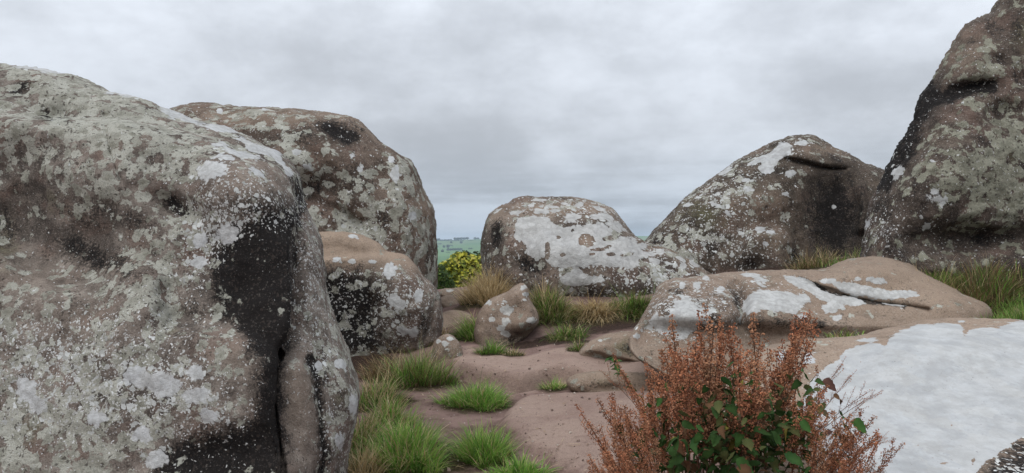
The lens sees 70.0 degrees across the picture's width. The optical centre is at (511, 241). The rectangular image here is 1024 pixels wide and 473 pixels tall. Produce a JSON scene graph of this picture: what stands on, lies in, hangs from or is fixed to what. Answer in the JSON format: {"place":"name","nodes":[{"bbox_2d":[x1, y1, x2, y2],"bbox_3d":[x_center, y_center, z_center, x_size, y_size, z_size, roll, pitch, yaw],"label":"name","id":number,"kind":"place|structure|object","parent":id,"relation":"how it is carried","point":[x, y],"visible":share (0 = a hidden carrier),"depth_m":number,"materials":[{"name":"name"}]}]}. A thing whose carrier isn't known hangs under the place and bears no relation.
{"place":"outdoors","nodes":[
{"label":"outdoors","id":0,"kind":"place"},
{"bbox_2d":[0,0,997,240],"label":"sky","id":1,"kind":"structure","parent":0,"point":[629,107],"materials":[{"name":"grey"}]},
{"bbox_2d":[395,345,622,471],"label":"gravel","id":2,"kind":"structure","parent":0,"point":[540,447],"depth_m":5.88,"materials":[{"name":"brown gravel"}]},
{"bbox_2d":[348,236,1023,472],"bbox_3d":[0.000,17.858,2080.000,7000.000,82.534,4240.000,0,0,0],"label":"ground","id":3,"kind":"structure","parent":0,"point":[541,406],"depth_m":6.98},
{"bbox_2d":[0,63,359,472],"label":"boulder","id":4,"kind":"object","parent":3,"relation":"on","point":[165,305],"visible":1,"depth_m":3.95,"materials":[{"name":"grey stone"}]},
{"bbox_2d":[169,102,437,288],"bbox_3d":[-3.618,-0.215,11.066,5.027,3.868,2.964,0,0,0],"label":"boulder","id":5,"kind":"object","parent":3,"relation":"on","point":[357,176],"visible":0.27,"depth_m":10.04,"materials":[{"name":"grey stone"}]},
{"bbox_2d":[347,433,399,472],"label":"grass tuft","id":6,"kind":"object","parent":3,"relation":"on","point":[362,466],"visible":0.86,"depth_m":4.66,"materials":[{"name":"beige plant"}]},
{"bbox_2d":[349,400,398,460],"bbox_3d":[-1.091,1.356,5.319,0.651,0.356,1.062,0,0,0],"label":"grass tuft","id":7,"kind":"object","parent":3,"relation":"on","point":[364,428],"visible":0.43,"depth_m":5.36,"materials":[{"name":"green plant"}]},
{"bbox_2d":[319,231,443,356],"bbox_3d":[-1.939,0.767,9.409,2.151,1.811,1.600,0,0,0],"label":"boulder","id":8,"kind":"object","parent":3,"relation":"on","point":[381,298],"visible":0.64,"depth_m":8.75,"materials":[{"name":"grey stone"}]},
{"bbox_2d":[354,347,410,381],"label":"grass tuft","id":9,"kind":"object","parent":3,"relation":"on","point":[374,375],"visible":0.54,"depth_m":7.86,"materials":[{"name":"plant"}]},
{"bbox_2d":[358,355,415,409],"bbox_3d":[-1.215,1.263,6.781,0.841,0.543,0.969,0,0,15],"label":"grass tuft","id":10,"kind":"object","parent":3,"relation":"on","point":[365,396],"visible":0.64,"depth_m":6.74,"materials":[{"name":"green plant"}]},
{"bbox_2d":[360,380,424,428],"bbox_3d":[-1.003,1.322,6.024,0.689,0.421,0.731,0,0,-44],"label":"grass tuft","id":11,"kind":"object","parent":3,"relation":"on","point":[395,409],"visible":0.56,"depth_m":6.00,"materials":[{"name":"green plant"}]},
{"bbox_2d":[349,399,457,472],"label":"grass tuft","id":12,"kind":"object","parent":3,"relation":"on","point":[416,450],"visible":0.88,"depth_m":4.95,"materials":[{"name":"green plant"}]},
{"bbox_2d":[368,332,476,388],"bbox_3d":[-0.947,1.200,7.676,1.285,0.622,1.142,0,0,0],"label":"grass tuft","id":13,"kind":"object","parent":3,"relation":"on","point":[419,372],"visible":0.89,"depth_m":7.56,"materials":[{"name":"green plant"}]},
{"bbox_2d":[431,334,462,362],"bbox_3d":[-0.752,1.287,8.498,0.372,0.438,0.435,0,0,0],"label":"boulder","id":14,"kind":"object","parent":3,"relation":"on","point":[448,343],"visible":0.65,"depth_m":8.32,"materials":[{"name":"stone"}]},
{"bbox_2d":[437,264,456,288],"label":"bush","id":15,"kind":"object","parent":3,"relation":"on","point":[444,281],"visible":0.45,"depth_m":19.29,"materials":[{"name":"green plant"}]},
{"bbox_2d":[441,295,459,307],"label":"flat stone","id":16,"kind":"object","parent":3,"relation":"on","point":[449,300],"visible":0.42,"depth_m":12.13,"materials":[{"name":"brown stone"}]},
{"bbox_2d":[439,288,467,296],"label":"flat stone","id":17,"kind":"object","parent":3,"relation":"on","point":[444,292],"visible":0.49,"depth_m":13.33,"materials":[{"name":"stone"}]},
{"bbox_2d":[446,248,462,250],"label":"hedge line","id":18,"kind":"object","parent":3,"relation":"on","point":[448,249],"visible":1,"depth_m":1861.56,"materials":[{"name":"grey plant"}]},
{"bbox_2d":[442,310,470,328],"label":"flat stone","id":19,"kind":"object","parent":3,"relation":"on","point":[447,316],"visible":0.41,"depth_m":10.64,"materials":[{"name":"brown stone"}]},
{"bbox_2d":[438,251,482,287],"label":"bush","id":20,"kind":"object","parent":3,"relation":"on","point":[458,264],"visible":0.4,"depth_m":20.84,"materials":[{"name":"yellow plant"}]},
{"bbox_2d":[444,305,476,340],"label":"grass tuft","id":21,"kind":"object","parent":3,"relation":"on","point":[467,331],"visible":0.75,"depth_m":9.88,"materials":[{"name":"green plant"}]},
{"bbox_2d":[453,237,468,239],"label":"woodland","id":22,"kind":"object","parent":3,"relation":"on","point":[460,238],"visible":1,"depth_m":2716.24,"materials":[{"name":"grey plant"}]},
{"bbox_2d":[420,371,515,411],"bbox_3d":[-0.329,1.343,6.796,0.915,0.416,0.928,0,0,-39],"label":"grass tuft","id":23,"kind":"object","parent":3,"relation":"on","point":[471,397],"visible":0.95,"depth_m":6.74,"materials":[{"name":"green plant"}]},
{"bbox_2d":[442,414,522,470],"bbox_3d":[-0.192,1.357,5.074,0.718,0.366,0.738,0,0,0],"label":"grass tuft","id":24,"kind":"object","parent":3,"relation":"on","point":[482,451],"visible":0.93,"depth_m":5.02,"materials":[{"name":"green plant"}]},
{"bbox_2d":[446,255,520,307],"bbox_3d":[-0.329,0.584,11.403,1.503,0.901,1.687,0,0,-19],"label":"grass tuft","id":25,"kind":"object","parent":3,"relation":"on","point":[486,291],"visible":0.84,"depth_m":11.23,"materials":[{"name":"beige plant"}]},
{"bbox_2d":[473,339,510,354],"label":"grass tuft","id":26,"kind":"object","parent":3,"relation":"on","point":[492,349],"visible":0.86,"depth_m":8.42,"materials":[{"name":"green plant"}]},
{"bbox_2d":[383,355,604,469],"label":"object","id":27,"kind":"structure","parent":3,"relation":"on","point":[508,410],"depth_m":5.79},
{"bbox_2d":[474,283,538,344],"bbox_3d":[-0.076,1.047,9.709,0.860,1.000,1.079,0,0,0],"label":"boulder","id":28,"kind":"object","parent":3,"relation":"on","point":[511,314],"visible":0.84,"depth_m":9.30,"materials":[{"name":"stone"}]},
{"bbox_2d":[498,340,527,355],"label":"grass tuft","id":29,"kind":"object","parent":3,"relation":"on","point":[512,352],"visible":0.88,"depth_m":8.31,"materials":[{"name":"plant"}]},
{"bbox_2d":[476,446,561,472],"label":"grass tuft","id":30,"kind":"object","parent":3,"relation":"on","point":[523,466],"visible":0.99,"depth_m":4.72,"materials":[{"name":"green plant"}]},
{"bbox_2d":[506,274,581,309],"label":"grass tuft","id":31,"kind":"object","parent":3,"relation":"on","point":[540,297],"visible":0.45,"depth_m":10.51,"materials":[{"name":"green plant"}]},
{"bbox_2d":[533,376,566,389],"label":"grass tuft","id":32,"kind":"object","parent":3,"relation":"on","point":[553,385],"visible":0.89,"depth_m":7.34,"materials":[{"name":"green plant"}]},
{"bbox_2d":[532,286,595,325],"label":"grass tuft","id":33,"kind":"object","parent":3,"relation":"on","point":[552,314],"visible":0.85,"depth_m":10.16,"materials":[{"name":"green plant"}]},
{"bbox_2d":[538,320,595,342],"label":"grass tuft","id":34,"kind":"object","parent":3,"relation":"on","point":[565,333],"visible":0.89,"depth_m":9.22,"materials":[{"name":"green plant"}]},
{"bbox_2d":[565,333,586,350],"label":"grass tuft","id":35,"kind":"object","parent":3,"relation":"on","point":[579,347],"visible":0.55,"depth_m":8.24,"materials":[{"name":"green plant"}]},
{"bbox_2d":[480,195,711,296],"bbox_3d":[1.523,0.330,12.509,4.139,2.304,2.918,0,0,0],"label":"boulder","id":36,"kind":"object","parent":3,"relation":"on","point":[574,244],"visible":0.59,"depth_m":11.41,"materials":[{"name":"grey stone"}]},
{"bbox_2d":[557,285,638,322],"bbox_3d":[1.202,0.910,10.222,1.273,0.661,0.937,0,0,0],"label":"grass tuft","id":37,"kind":"object","parent":3,"relation":"on","point":[601,311],"visible":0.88,"depth_m":10.22,"materials":[{"name":"beige plant"}]},
{"bbox_2d":[579,331,638,361],"bbox_3d":[1.324,1.238,8.209,1.166,0.476,0.966,0,0,0],"label":"boulder","id":38,"kind":"object","parent":3,"relation":"on","point":[605,346],"visible":0.32,"depth_m":7.89,"materials":[{"name":"stone"}]},
{"bbox_2d":[566,371,660,391],"bbox_3d":[1.011,1.405,7.149,0.973,0.312,0.650,0,0,0],"label":"boulder","id":39,"kind":"object","parent":3,"relation":"on","point":[593,381],"visible":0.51,"depth_m":6.89,"materials":[{"name":"brown stone"}]},
{"bbox_2d":[592,284,655,323],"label":"grass tuft","id":40,"kind":"object","parent":3,"relation":"on","point":[639,303],"visible":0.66,"depth_m":10.28,"materials":[{"name":"green plant"}]},
{"bbox_2d":[605,356,644,472],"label":"weed","id":41,"kind":"object","parent":3,"relation":"on","point":[614,364],"visible":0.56,"depth_m":3.10,"materials":[{"name":"brown plant"}]},
{"bbox_2d":[574,303,905,472],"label":"dock plant","id":42,"kind":"object","parent":3,"relation":"on","point":[748,429],"visible":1,"depth_m":2.36,"materials":[{"name":"brown plant"}]},
{"bbox_2d":[645,134,884,273],"bbox_3d":[5.088,-0.373,13.293,5.895,3.324,3.494,0,0,0],"label":"boulder","id":43,"kind":"object","parent":3,"relation":"on","point":[767,205],"visible":0.57,"depth_m":12.21,"materials":[{"name":"grey stone"}]},
{"bbox_2d":[779,245,840,269],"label":"grass tuft","id":44,"kind":"object","parent":3,"relation":"on","point":[812,263],"visible":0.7,"depth_m":10.34,"materials":[{"name":"green plant"}]},
{"bbox_2d":[628,256,992,382],"bbox_3d":[3.046,0.791,7.300,4.141,1.272,2.377,0,0,-10],"label":"rock slab","id":45,"kind":"object","parent":3,"relation":"on","point":[866,295],"visible":0.58,"depth_m":6.88,"materials":[{"name":"stone"}]},
{"bbox_2d":[816,324,863,337],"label":"grass tuft","id":46,"kind":"object","parent":3,"relation":"on","point":[837,334],"visible":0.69,"depth_m":5.90,"materials":[{"name":"green plant"}]},
{"bbox_2d":[723,318,1023,472],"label":"rock slab","id":47,"kind":"object","parent":3,"relation":"on","point":[950,399],"visible":0.66,"depth_m":3.29,"materials":[{"name":"white stone"}]},
{"bbox_2d":[897,254,964,289],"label":"grass tuft","id":48,"kind":"object","parent":3,"relation":"on","point":[941,277],"visible":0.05,"depth_m":7.74,"materials":[{"name":"plant"}]},
{"bbox_2d":[859,0,1023,275],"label":"boulder","id":49,"kind":"object","parent":3,"relation":"on","point":[951,185],"visible":0.82,"depth_m":8.05,"materials":[{"name":"grey stone"}]},
{"bbox_2d":[920,249,1023,312],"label":"grass tuft","id":50,"kind":"object","parent":3,"relation":"on","point":[976,291],"visible":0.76,"depth_m":7.54,"materials":[{"name":"green plant"}]},
{"bbox_2d":[973,300,1023,319],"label":"grass tuft","id":51,"kind":"object","parent":3,"relation":"on","point":[1009,313],"visible":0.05,"depth_m":6.02,"materials":[{"name":"green plant"}]},
{"bbox_2d":[992,287,1023,317],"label":"grass tuft","id":52,"kind":"object","parent":3,"relation":"on","point":[1010,302],"visible":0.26,"depth_m":7.21,"materials":[{"name":"green plant"}]},
{"bbox_2d":[819,244,1023,319],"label":"grass","id":53,"kind":"structure","parent":0,"point":[845,258],"depth_m":7.73,"materials":[{"name":"green plant"}]}
]}

